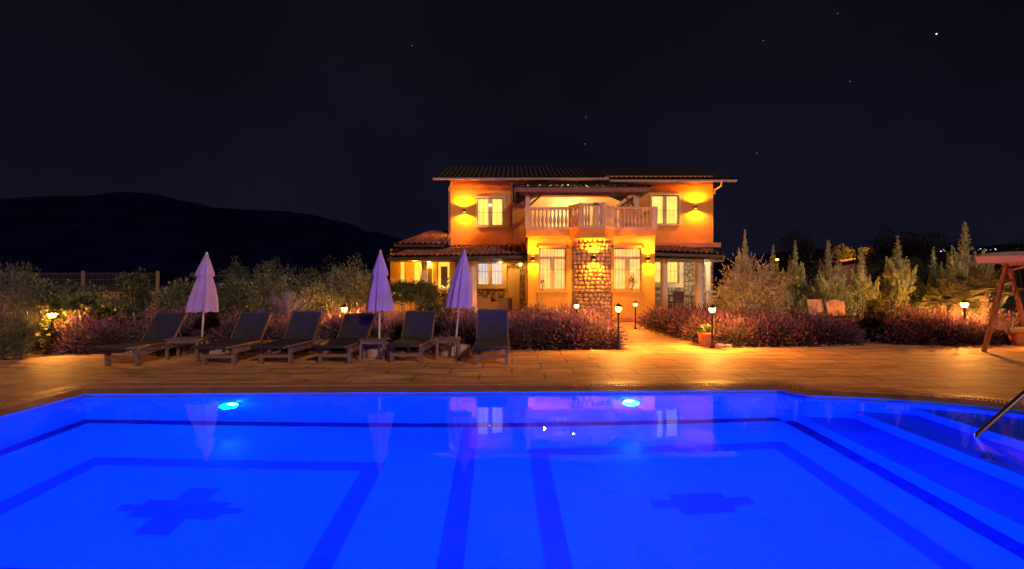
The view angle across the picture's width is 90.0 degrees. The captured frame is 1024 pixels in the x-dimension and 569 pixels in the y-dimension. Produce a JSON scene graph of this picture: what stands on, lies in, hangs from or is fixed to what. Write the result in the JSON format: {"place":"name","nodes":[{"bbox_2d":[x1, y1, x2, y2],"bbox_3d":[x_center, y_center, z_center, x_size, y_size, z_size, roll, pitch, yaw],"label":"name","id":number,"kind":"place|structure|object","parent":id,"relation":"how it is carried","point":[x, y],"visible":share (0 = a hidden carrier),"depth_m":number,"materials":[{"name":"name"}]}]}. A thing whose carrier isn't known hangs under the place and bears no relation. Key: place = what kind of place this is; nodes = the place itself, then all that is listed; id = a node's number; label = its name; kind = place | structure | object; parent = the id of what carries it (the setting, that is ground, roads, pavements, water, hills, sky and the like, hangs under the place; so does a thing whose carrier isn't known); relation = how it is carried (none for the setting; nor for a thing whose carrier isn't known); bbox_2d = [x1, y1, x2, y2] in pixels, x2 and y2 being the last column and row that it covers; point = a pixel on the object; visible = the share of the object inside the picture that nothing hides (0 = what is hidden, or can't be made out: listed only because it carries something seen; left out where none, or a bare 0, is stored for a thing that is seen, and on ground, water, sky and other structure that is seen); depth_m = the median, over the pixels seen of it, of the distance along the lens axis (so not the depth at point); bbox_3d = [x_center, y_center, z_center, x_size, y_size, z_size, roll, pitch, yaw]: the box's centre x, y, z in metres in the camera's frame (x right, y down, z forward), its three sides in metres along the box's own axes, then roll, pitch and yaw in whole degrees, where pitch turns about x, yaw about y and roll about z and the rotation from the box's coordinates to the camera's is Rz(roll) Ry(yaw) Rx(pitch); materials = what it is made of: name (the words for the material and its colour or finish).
{"place":"outdoors","nodes":[
{"label":"outdoors","id":0,"kind":"place"},
{"bbox_2d":[0,325,35,359],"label":"bush","id":1,"kind":"object","parent":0,"point":[18,348],"visible":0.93,"depth_m":11.04,"materials":[{"name":"green plant"}]},
{"bbox_2d":[0,192,719,285],"bbox_3d":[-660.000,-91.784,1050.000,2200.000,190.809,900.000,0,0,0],"label":"hills","id":2,"kind":"structure","parent":0,"point":[118,233],"depth_m":759.05,"materials":[{"name":"black"}]},
{"bbox_2d":[2,322,999,358],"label":"garden soil","id":3,"kind":"structure","parent":0,"point":[33,354],"depth_m":12.53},
{"bbox_2d":[0,256,58,359],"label":"conifer shrub","id":4,"kind":"object","parent":3,"relation":"on","point":[16,321],"visible":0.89,"depth_m":11.39,"materials":[{"name":"green plant"}]},
{"bbox_2d":[0,271,100,333],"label":"creeper mound","id":5,"kind":"object","parent":3,"relation":"on","point":[72,289],"visible":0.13,"depth_m":14.22,"materials":[{"name":"green plant"}]},
{"bbox_2d":[16,289,119,350],"bbox_3d":[-11.220,0.938,13.004,2.601,1.646,1.362,0,0,0],"label":"ivy mound","id":6,"kind":"object","parent":3,"relation":"on","point":[73,304],"visible":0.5,"depth_m":12.68,"materials":[{"name":"plant"}]},
{"bbox_2d":[35,310,108,354],"bbox_3d":[-10.591,1.198,12.594,1.564,1.218,1.669,0,0,42],"label":"lavender bush","id":7,"kind":"object","parent":3,"relation":"on","point":[58,344],"visible":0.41,"depth_m":12.35,"materials":[{"name":"purple plant"}]},
{"bbox_2d":[0,292,157,331],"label":"garden wall","id":8,"kind":"structure","parent":3,"relation":"on","point":[111,293],"depth_m":16.88,"materials":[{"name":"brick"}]},
{"bbox_2d":[1,271,158,291],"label":"wire fence","id":9,"kind":"object","parent":8,"relation":"on","point":[83,275],"visible":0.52,"depth_m":17.05,"materials":[{"name":"grey"}]},
{"bbox_2d":[61,314,141,354],"bbox_3d":[-9.921,1.240,12.599,1.718,1.070,1.761,0,0,13],"label":"lavender bush","id":10,"kind":"object","parent":3,"relation":"on","point":[112,334],"visible":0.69,"depth_m":12.31,"materials":[{"name":"purple plant"}]},
{"bbox_2d":[114,266,154,323],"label":"young tree","id":11,"kind":"object","parent":3,"relation":"on","point":[143,295],"visible":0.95,"depth_m":13.56,"materials":[{"name":"green plant"}]},
{"bbox_2d":[121,313,154,350],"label":"lavender bush","id":12,"kind":"object","parent":3,"relation":"on","point":[142,328],"visible":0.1,"depth_m":12.87,"materials":[{"name":"purple plant"}]},
{"bbox_2d":[149,281,188,318],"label":"young tree","id":13,"kind":"object","parent":3,"relation":"on","point":[163,299],"visible":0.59,"depth_m":13.87,"materials":[{"name":"green plant"}]},
{"bbox_2d":[148,276,211,318],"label":"oleander","id":14,"kind":"object","parent":3,"relation":"on","point":[174,290],"visible":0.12,"depth_m":14.38,"materials":[{"name":"green plant"}]},
{"bbox_2d":[174,314,225,350],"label":"lavender bush","id":15,"kind":"object","parent":3,"relation":"on","point":[198,331],"visible":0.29,"depth_m":12.81,"materials":[{"name":"purple plant"}]},
{"bbox_2d":[203,305,245,351],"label":"lavender bush","id":16,"kind":"object","parent":3,"relation":"on","point":[225,330],"visible":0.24,"depth_m":12.82,"materials":[{"name":"purple plant"}]},
{"bbox_2d":[195,276,261,323],"bbox_3d":[-8.244,0.705,14.666,2.237,1.967,1.381,0,0,0],"label":"oleander","id":17,"kind":"object","parent":3,"relation":"on","point":[244,304],"visible":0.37,"depth_m":14.70,"materials":[{"name":"green plant"}]},
{"bbox_2d":[217,256,251,313],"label":"olive tree","id":18,"kind":"object","parent":3,"relation":"on","point":[234,273],"visible":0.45,"depth_m":17.54,"materials":[{"name":"green plant"}]},
{"bbox_2d":[217,265,297,317],"bbox_3d":[-7.589,0.598,15.402,2.396,2.373,1.486,0,0,0],"label":"oleander","id":19,"kind":"object","parent":3,"relation":"on","point":[257,290],"visible":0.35,"depth_m":15.32,"materials":[{"name":"green plant"}]},
{"bbox_2d":[248,312,291,351],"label":"lavender bush","id":20,"kind":"object","parent":3,"relation":"on","point":[281,330],"visible":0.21,"depth_m":12.72,"materials":[{"name":"purple plant"}]},
{"bbox_2d":[247,274,321,314],"bbox_3d":[-6.735,0.686,15.311,2.478,2.058,1.630,0,0,0],"label":"oleander","id":21,"kind":"object","parent":3,"relation":"on","point":[284,285],"visible":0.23,"depth_m":15.16,"materials":[{"name":"green plant"}]},
{"bbox_2d":[257,288,318,324],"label":"shrub","id":22,"kind":"object","parent":3,"relation":"on","point":[285,311],"visible":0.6,"depth_m":13.74,"materials":[{"name":"green plant"}]},
{"bbox_2d":[273,262,321,307],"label":"olive tree","id":23,"kind":"object","parent":3,"relation":"on","point":[301,282],"visible":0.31,"depth_m":17.46,"materials":[{"name":"green plant"}]},
{"bbox_2d":[287,277,353,322],"bbox_3d":[-5.601,0.771,14.980,2.075,2.064,1.571,0,0,0],"label":"oleander","id":24,"kind":"object","parent":3,"relation":"on","point":[318,296],"visible":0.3,"depth_m":14.84,"materials":[{"name":"green plant"}]},
{"bbox_2d":[308,255,363,313],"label":"dark tree","id":25,"kind":"object","parent":3,"relation":"on","point":[323,281],"visible":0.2,"depth_m":19.42,"materials":[{"name":"green plant"}]},
{"bbox_2d":[308,305,371,350],"bbox_3d":[-4.284,1.152,13.043,1.754,1.294,1.791,0,0,14],"label":"lavender bush","id":26,"kind":"object","parent":3,"relation":"on","point":[333,328],"visible":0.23,"depth_m":12.81,"materials":[{"name":"purple plant"}]},
{"bbox_2d":[314,254,375,320],"bbox_3d":[-5.154,0.339,16.652,2.396,2.701,2.068,0,0,0],"label":"dark tree","id":27,"kind":"object","parent":3,"relation":"on","point":[344,283],"visible":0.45,"depth_m":16.30,"materials":[{"name":"green plant"}]},
{"bbox_2d":[380,310,417,350],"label":"lavender bush","id":28,"kind":"object","parent":3,"relation":"on","point":[396,334],"visible":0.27,"depth_m":12.88,"materials":[{"name":"purple plant"}]},
{"bbox_2d":[388,278,439,323],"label":"clipped hedge","id":29,"kind":"object","parent":3,"relation":"on","point":[404,292],"visible":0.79,"depth_m":17.22,"materials":[{"name":"green plant"}]},
{"bbox_2d":[414,277,457,327],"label":"laurel bush","id":30,"kind":"object","parent":3,"relation":"on","point":[435,306],"visible":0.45,"depth_m":15.49,"materials":[{"name":"green plant"}]},
{"bbox_2d":[434,308,486,351],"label":"lavender bush","id":31,"kind":"object","parent":3,"relation":"on","point":[464,328],"visible":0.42,"depth_m":12.74,"materials":[{"name":"purple plant"}]},
{"bbox_2d":[508,313,543,350],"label":"lavender bush","id":32,"kind":"object","parent":3,"relation":"on","point":[516,339],"visible":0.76,"depth_m":12.90,"materials":[{"name":"purple plant"}]},
{"bbox_2d":[520,312,568,350],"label":"lavender bush","id":33,"kind":"object","parent":3,"relation":"on","point":[539,327],"visible":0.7,"depth_m":12.94,"materials":[{"name":"purple plant"}]},
{"bbox_2d":[125,329,1008,352],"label":"edging pebbles","id":34,"kind":"object","parent":3,"relation":"on","point":[604,348],"visible":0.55,"depth_m":13.20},
{"bbox_2d":[537,313,598,350],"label":"lavender bush","id":35,"kind":"object","parent":3,"relation":"on","point":[563,329],"visible":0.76,"depth_m":12.90,"materials":[{"name":"purple plant"}]},
{"bbox_2d":[557,313,623,349],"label":"lavender bush","id":36,"kind":"object","parent":3,"relation":"on","point":[589,329],"visible":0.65,"depth_m":12.99,"materials":[{"name":"purple plant"}]},
{"bbox_2d":[585,317,627,349],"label":"lavender bush","id":37,"kind":"object","parent":3,"relation":"on","point":[614,339],"visible":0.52,"depth_m":13.06,"materials":[{"name":"purple plant"}]},
{"bbox_2d":[647,301,690,333],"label":"lavender bush","id":38,"kind":"object","parent":3,"relation":"on","point":[661,329],"visible":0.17,"depth_m":17.00,"materials":[{"name":"purple plant"}]},
{"bbox_2d":[663,305,709,337],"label":"lavender bush","id":39,"kind":"object","parent":3,"relation":"on","point":[677,326],"visible":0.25,"depth_m":15.75,"materials":[{"name":"purple plant"}]},
{"bbox_2d":[675,310,721,342],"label":"lavender bush","id":40,"kind":"object","parent":3,"relation":"on","point":[691,334],"visible":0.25,"depth_m":14.69,"materials":[{"name":"purple plant"}]},
{"bbox_2d":[698,311,746,345],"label":"lavender bush","id":41,"kind":"object","parent":3,"relation":"on","point":[723,320],"visible":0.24,"depth_m":14.05,"materials":[{"name":"purple plant"}]},
{"bbox_2d":[713,313,763,347],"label":"lavender bush","id":42,"kind":"object","parent":3,"relation":"on","point":[739,342],"visible":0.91,"depth_m":13.54,"materials":[{"name":"purple plant"}]},
{"bbox_2d":[725,229,763,312],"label":"golden cypress","id":43,"kind":"object","parent":3,"relation":"on","point":[745,247],"visible":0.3,"depth_m":19.76,"materials":[{"name":"green plant"}]},
{"bbox_2d":[706,249,793,321],"bbox_3d":[7.248,0.306,15.588,2.546,2.794,2.200,0,0,0],"label":"olive bush","id":44,"kind":"object","parent":3,"relation":"on","point":[736,277],"visible":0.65,"depth_m":15.41,"materials":[{"name":"green plant"}]},
{"bbox_2d":[731,314,784,347],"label":"lavender bush","id":45,"kind":"object","parent":3,"relation":"on","point":[757,329],"visible":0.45,"depth_m":13.54,"materials":[{"name":"purple plant"}]},
{"bbox_2d":[750,312,805,346],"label":"lavender bush","id":46,"kind":"object","parent":3,"relation":"on","point":[785,337],"visible":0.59,"depth_m":13.59,"materials":[{"name":"purple plant"}]},
{"bbox_2d":[767,314,823,347],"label":"lavender bush","id":47,"kind":"object","parent":3,"relation":"on","point":[802,327],"visible":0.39,"depth_m":13.63,"materials":[{"name":"purple plant"}]},
{"bbox_2d":[776,240,816,317],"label":"golden cypress","id":48,"kind":"object","parent":3,"relation":"on","point":[797,285],"visible":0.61,"depth_m":18.18,"materials":[{"name":"green plant"}]},
{"bbox_2d":[790,313,842,346],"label":"lavender bush","id":49,"kind":"object","parent":3,"relation":"on","point":[819,332],"visible":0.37,"depth_m":13.73,"materials":[{"name":"purple plant"}]},
{"bbox_2d":[797,240,862,327],"bbox_3d":[10.906,0.054,17.738,1.840,3.234,2.149,0,0,-22],"label":"golden cypress","id":50,"kind":"object","parent":3,"relation":"on","point":[826,289],"visible":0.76,"depth_m":17.62,"materials":[{"name":"green plant"}]},
{"bbox_2d":[807,313,865,345],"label":"lavender bush","id":51,"kind":"object","parent":3,"relation":"on","point":[839,339],"visible":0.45,"depth_m":13.84,"materials":[{"name":"purple plant"}]},
{"bbox_2d":[826,299,858,323],"bbox_3d":[10.455,1.054,16.287,0.700,1.133,0.735,0,0,4],"label":"garden chair","id":52,"kind":"object","parent":3,"relation":"on","point":[833,306],"visible":0.36,"depth_m":16.55,"materials":[{"name":"brown wood"}]},
{"bbox_2d":[823,315,868,344],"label":"lavender bush","id":53,"kind":"object","parent":3,"relation":"on","point":[857,333],"visible":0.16,"depth_m":14.10,"materials":[{"name":"purple plant"}]},
{"bbox_2d":[840,247,893,326],"bbox_3d":[12.429,0.160,18.247,1.852,3.020,1.812,0,0,-30],"label":"golden cypress","id":54,"kind":"object","parent":3,"relation":"on","point":[863,285],"visible":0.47,"depth_m":18.11,"materials":[{"name":"green plant"}]},
{"bbox_2d":[855,309,907,344],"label":"lavender bush","id":55,"kind":"object","parent":3,"relation":"on","point":[868,334],"visible":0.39,"depth_m":14.54,"materials":[{"name":"purple plant"}]},
{"bbox_2d":[861,294,909,328],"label":"yellow shrub","id":56,"kind":"object","parent":3,"relation":"on","point":[874,307],"visible":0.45,"depth_m":14.80,"materials":[{"name":"green plant"}]},
{"bbox_2d":[866,313,938,345],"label":"lavender bush","id":57,"kind":"object","parent":3,"relation":"on","point":[904,340],"visible":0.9,"depth_m":13.91,"materials":[{"name":"purple plant"}]},
{"bbox_2d":[871,236,934,316],"bbox_3d":[13.483,-0.016,17.793,2.037,3.376,2.087,0,0,18],"label":"golden cypress","id":58,"kind":"object","parent":3,"relation":"on","point":[897,280],"visible":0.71,"depth_m":17.60,"materials":[{"name":"green plant"}]},
{"bbox_2d":[895,314,954,345],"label":"lavender bush","id":59,"kind":"object","parent":3,"relation":"on","point":[932,333],"visible":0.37,"depth_m":13.81,"materials":[{"name":"purple plant"}]},
{"bbox_2d":[910,247,946,308],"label":"golden cypress","id":60,"kind":"object","parent":3,"relation":"on","point":[921,290],"visible":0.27,"depth_m":18.29,"materials":[{"name":"green plant"}]},
{"bbox_2d":[910,310,967,345],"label":"lavender bush","id":61,"kind":"object","parent":3,"relation":"on","point":[939,326],"visible":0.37,"depth_m":13.82,"materials":[{"name":"purple plant"}]},
{"bbox_2d":[920,274,987,317],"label":"fan palm","id":62,"kind":"object","parent":3,"relation":"on","point":[956,306],"visible":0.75,"depth_m":16.11,"materials":[{"name":"green plant"}]},
{"bbox_2d":[913,221,1010,322],"bbox_3d":[15.101,-0.232,17.262,2.557,3.814,2.502,0,0,38],"label":"golden cypress","id":63,"kind":"object","parent":3,"relation":"on","point":[959,268],"visible":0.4,"depth_m":17.12,"materials":[{"name":"green plant"}]},
{"bbox_2d":[937,313,990,345],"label":"lavender bush","id":64,"kind":"object","parent":3,"relation":"on","point":[968,335],"visible":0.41,"depth_m":13.80,"materials":[{"name":"purple plant"}]},
{"bbox_2d":[948,315,1006,345],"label":"lavender bush","id":65,"kind":"object","parent":3,"relation":"on","point":[992,339],"visible":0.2,"depth_m":13.87,"materials":[{"name":"purple plant"}]},
{"bbox_2d":[946,262,1023,317],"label":"fan palm","id":66,"kind":"object","parent":3,"relation":"on","point":[994,278],"visible":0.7,"depth_m":15.80,"materials":[{"name":"green plant"}]},
{"bbox_2d":[971,316,1022,345],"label":"lavender bush","id":67,"kind":"object","parent":3,"relation":"on","point":[1004,329],"visible":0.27,"depth_m":13.92,"materials":[{"name":"purple plant"}]},
{"bbox_2d":[0,393,1023,568],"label":"water","id":68,"kind":"structure","parent":0,"point":[647,481],"depth_m":4.32,"materials":[{"name":"liquid"}]},
{"bbox_2d":[0,322,1023,400],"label":"pool deck","id":69,"kind":"structure","parent":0,"point":[647,355],"depth_m":9.99,"materials":[{"name":"stone"}]},
{"bbox_2d":[91,312,194,365],"bbox_3d":[-7.737,1.127,10.852,0.770,0.984,2.025,0,0,2],"label":"sun lounger","id":70,"kind":"object","parent":69,"relation":"on","point":[163,326],"visible":0.91,"depth_m":11.17,"materials":[{"name":"fabric"}]},
{"bbox_2d":[164,337,209,359],"bbox_3d":[-7.099,1.394,11.200,0.692,0.450,0.520,0,0,-5],"label":"side table","id":71,"kind":"object","parent":69,"relation":"on","point":[196,340],"visible":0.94,"depth_m":10.99,"materials":[{"name":"brown wood"}]},
{"bbox_2d":[188,349,221,354],"bbox_3d":[-7.248,1.519,12.000,0.660,0.200,0.440,0,0,0],"label":"parasol weight","id":72,"kind":"object","parent":69,"relation":"on","point":[192,352],"visible":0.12,"depth_m":11.83,"materials":[{"name":"concrete"}]},
{"bbox_2d":[185,252,218,344],"bbox_3d":[-7.154,0.427,11.926,0.664,2.388,0.655,0,0,0],"label":"parasol","id":73,"kind":"object","parent":72,"relation":"on","point":[203,297],"visible":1,"depth_m":11.76,"materials":[{"name":"purple fabric"}]},
{"bbox_2d":[191,312,278,364],"bbox_3d":[-5.880,1.123,10.979,0.770,0.992,2.025,0,0,2],"label":"sun lounger","id":74,"kind":"object","parent":69,"relation":"on","point":[250,328],"visible":0.94,"depth_m":11.31,"materials":[{"name":"fabric"}]},
{"bbox_2d":[250,311,328,363],"bbox_3d":[-4.760,1.116,11.078,0.770,1.007,2.025,0,0,4],"label":"sun lounger","id":75,"kind":"object","parent":69,"relation":"on","point":[301,332],"visible":0.98,"depth_m":11.41,"materials":[{"name":"fabric"}]},
{"bbox_2d":[311,313,374,363],"bbox_3d":[-3.594,1.147,11.153,0.770,0.944,2.025,0,0,3],"label":"sun lounger","id":76,"kind":"object","parent":69,"relation":"on","point":[356,325],"visible":0.88,"depth_m":11.51,"materials":[{"name":"fabric"}]},
{"bbox_2d":[358,337,387,360],"bbox_3d":[-2.983,1.394,11.050,0.552,0.450,0.520,0,0,-6],"label":"side table","id":77,"kind":"object","parent":69,"relation":"on","point":[376,340],"visible":0.99,"depth_m":10.84,"materials":[{"name":"brown wood"}]},
{"bbox_2d":[366,346,381,358],"bbox_3d":[-3.030,1.489,11.350,0.400,0.260,0.400,0,0,0],"label":"parasol weight","id":78,"kind":"object","parent":69,"relation":"on","point":[371,352],"visible":0.88,"depth_m":11.18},
{"bbox_2d":[366,249,393,358],"bbox_3d":[-2.881,0.426,11.178,0.586,2.389,0.574,0,0,0],"label":"parasol","id":79,"kind":"object","parent":78,"relation":"in","point":[380,299],"visible":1,"depth_m":11.07,"materials":[{"name":"purple fabric"}]},
{"bbox_2d":[385,311,436,362],"bbox_3d":[-2.167,1.116,11.281,0.770,1.007,2.025,0,0,2],"label":"sun lounger","id":80,"kind":"object","parent":69,"relation":"on","point":[418,329],"visible":0.98,"depth_m":11.65,"materials":[{"name":"fabric"}]},
{"bbox_2d":[435,337,460,359],"bbox_3d":[-1.395,1.394,11.200,0.552,0.450,0.520,0,0,-8],"label":"side table","id":81,"kind":"object","parent":69,"relation":"on","point":[448,340],"visible":0.98,"depth_m":10.99,"materials":[{"name":"brown wood"}]},
{"bbox_2d":[445,249,472,357],"bbox_3d":[-1.178,0.416,11.366,0.628,2.412,0.617,0,0,0],"label":"parasol","id":82,"kind":"object","parent":69,"relation":"on","point":[460,295],"visible":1,"depth_m":11.19,"materials":[{"name":"purple fabric"}]},
{"bbox_2d":[472,309,509,364],"bbox_3d":[-0.429,1.090,10.989,0.770,1.057,2.025,0,0,-1],"label":"sun lounger","id":83,"kind":"object","parent":69,"relation":"on","point":[492,329],"visible":1,"depth_m":11.36,"materials":[{"name":"fabric"}]},
{"bbox_2d":[0,380,1023,418],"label":"pool coping","id":84,"kind":"object","parent":69,"relation":"on","point":[48,400],"visible":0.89,"depth_m":7.96,"materials":[{"name":"grey"}]},
{"bbox_2d":[0,383,1023,408],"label":"drain grate","id":85,"kind":"object","parent":84,"relation":"on","point":[146,387],"visible":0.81,"depth_m":8.10,"materials":[{"name":"beige"}]},
{"bbox_2d":[0,390,1023,418],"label":"pool basin","id":86,"kind":"object","parent":69,"relation":"in","point":[546,392],"visible":0.14,"depth_m":7.75,"materials":[{"name":"tile"}]},
{"bbox_2d":[697,323,713,346],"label":"potted plant","id":87,"kind":"object","parent":69,"relation":"on","point":[704,334],"visible":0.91,"depth_m":13.38,"materials":[{"name":"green plant"}]},
{"bbox_2d":[973,251,1023,351],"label":"garden swing","id":88,"kind":"object","parent":69,"relation":"on","point":[1007,261],"visible":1,"depth_m":12.41,"materials":[{"name":"brown wood"}]},
{"bbox_2d":[974,390,1023,435],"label":"handrail","id":89,"kind":"object","parent":69,"relation":"on","point":[1002,412],"visible":0.3,"depth_m":5.79,"materials":[{"name":"silver metal"}]},
{"bbox_2d":[0,286,1023,359],"bbox_3d":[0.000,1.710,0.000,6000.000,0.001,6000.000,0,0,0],"label":"ground","id":90,"kind":"structure","parent":0,"point":[1008,304],"depth_m":79.60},
{"bbox_2d":[377,166,736,321],"bbox_3d":[2.660,-2.763,28.879,17.720,8.866,14.318,0,0,0],"label":"villa","id":91,"kind":"object","parent":90,"relation":"on","point":[562,225],"visible":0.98,"depth_m":25.00,"materials":[{"name":"paint"}]},
{"bbox_2d":[476,196,504,226],"bbox_3d":[-1.147,-3.834,27.050,1.517,1.625,0.220,0,0,0],"label":"window","id":92,"kind":"structure","parent":91,"relation":"in","point":[493,215],"depth_m":27.15,"materials":[{"name":"white"}]},
{"bbox_2d":[474,253,506,288],"bbox_3d":[-1.147,-0.715,27.050,1.737,1.872,0.220,0,0,0],"label":"window","id":93,"kind":"structure","parent":91,"relation":"in","point":[489,276],"depth_m":27.05,"materials":[{"name":"white"}]},
{"bbox_2d":[505,268,519,308],"bbox_3d":[0.010,0.215,27.130,0.780,2.150,0.060,0,0,0],"label":"door","id":94,"kind":"structure","parent":91,"relation":"in","point":[512,291],"depth_m":27.10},
{"bbox_2d":[539,248,565,289],"bbox_3d":[1.793,-0.692,22.761,1.226,1.859,0.199,0,0,0],"label":"window","id":95,"kind":"structure","parent":91,"relation":"in","point":[552,261],"depth_m":22.84,"materials":[{"name":"white"}]},
{"bbox_2d":[614,248,641,289],"bbox_3d":[5.119,-0.692,22.732,1.248,1.859,0.256,0,0,0],"label":"window","id":96,"kind":"structure","parent":91,"relation":"in","point":[626,260],"depth_m":22.84,"materials":[{"name":"white"}]},
{"bbox_2d":[650,194,680,225],"bbox_3d":[8.073,-3.942,27.032,1.598,1.679,0.256,0,0,0],"label":"window","id":97,"kind":"structure","parent":91,"relation":"in","point":[668,205],"depth_m":27.05,"materials":[{"name":"white"}]},
{"bbox_2d":[655,256,682,286],"bbox_3d":[8.073,-0.742,27.032,1.898,1.790,0.256,0,0,0],"label":"window","id":98,"kind":"structure","parent":91,"relation":"in","point":[675,269],"depth_m":27.15,"materials":[{"name":"white"}]},
{"bbox_2d":[778,226,834,305],"bbox_3d":[19.415,-1.176,34.124,4.001,5.592,3.922,0,0,0],"label":"distant tree","id":99,"kind":"object","parent":90,"relation":"on","point":[809,263],"visible":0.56,"depth_m":33.66,"materials":[{"name":"green plant"}]},
{"bbox_2d":[769,256,868,295],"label":"distant house","id":100,"kind":"structure","parent":90,"relation":"on","point":[844,268],"depth_m":75.00,"materials":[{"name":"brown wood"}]},
{"bbox_2d":[847,224,923,297],"bbox_3d":[26.243,-1.380,36.180,4.828,5.999,5.152,0,0,0],"label":"distant tree","id":101,"kind":"object","parent":90,"relation":"on","point":[880,254],"visible":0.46,"depth_m":35.71,"materials":[{"name":"green plant"}]},
{"bbox_2d":[878,224,985,294],"bbox_3d":[29.409,-1.366,35.782,6.142,5.972,5.687,0,0,-20],"label":"distant tree","id":102,"kind":"object","parent":90,"relation":"on","point":[938,249],"visible":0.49,"depth_m":35.65,"materials":[{"name":"green plant"}]},
{"bbox_2d":[985,238,1023,305],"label":"distant tree","id":103,"kind":"object","parent":90,"relation":"on","point":[1015,245],"visible":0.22,"depth_m":37.87,"materials":[{"name":"green plant"}]},
{"bbox_2d":[0,0,1023,257],"label":"sky","id":104,"kind":"structure","parent":0,"point":[329,109],"materials":[{"name":"black"}]},
{"bbox_2d":[713,243,1023,285],"bbox_3d":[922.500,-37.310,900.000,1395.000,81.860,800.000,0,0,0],"label":"hills","id":105,"kind":"structure","parent":0,"point":[717,273],"depth_m":715.67,"materials":[{"name":"black"}]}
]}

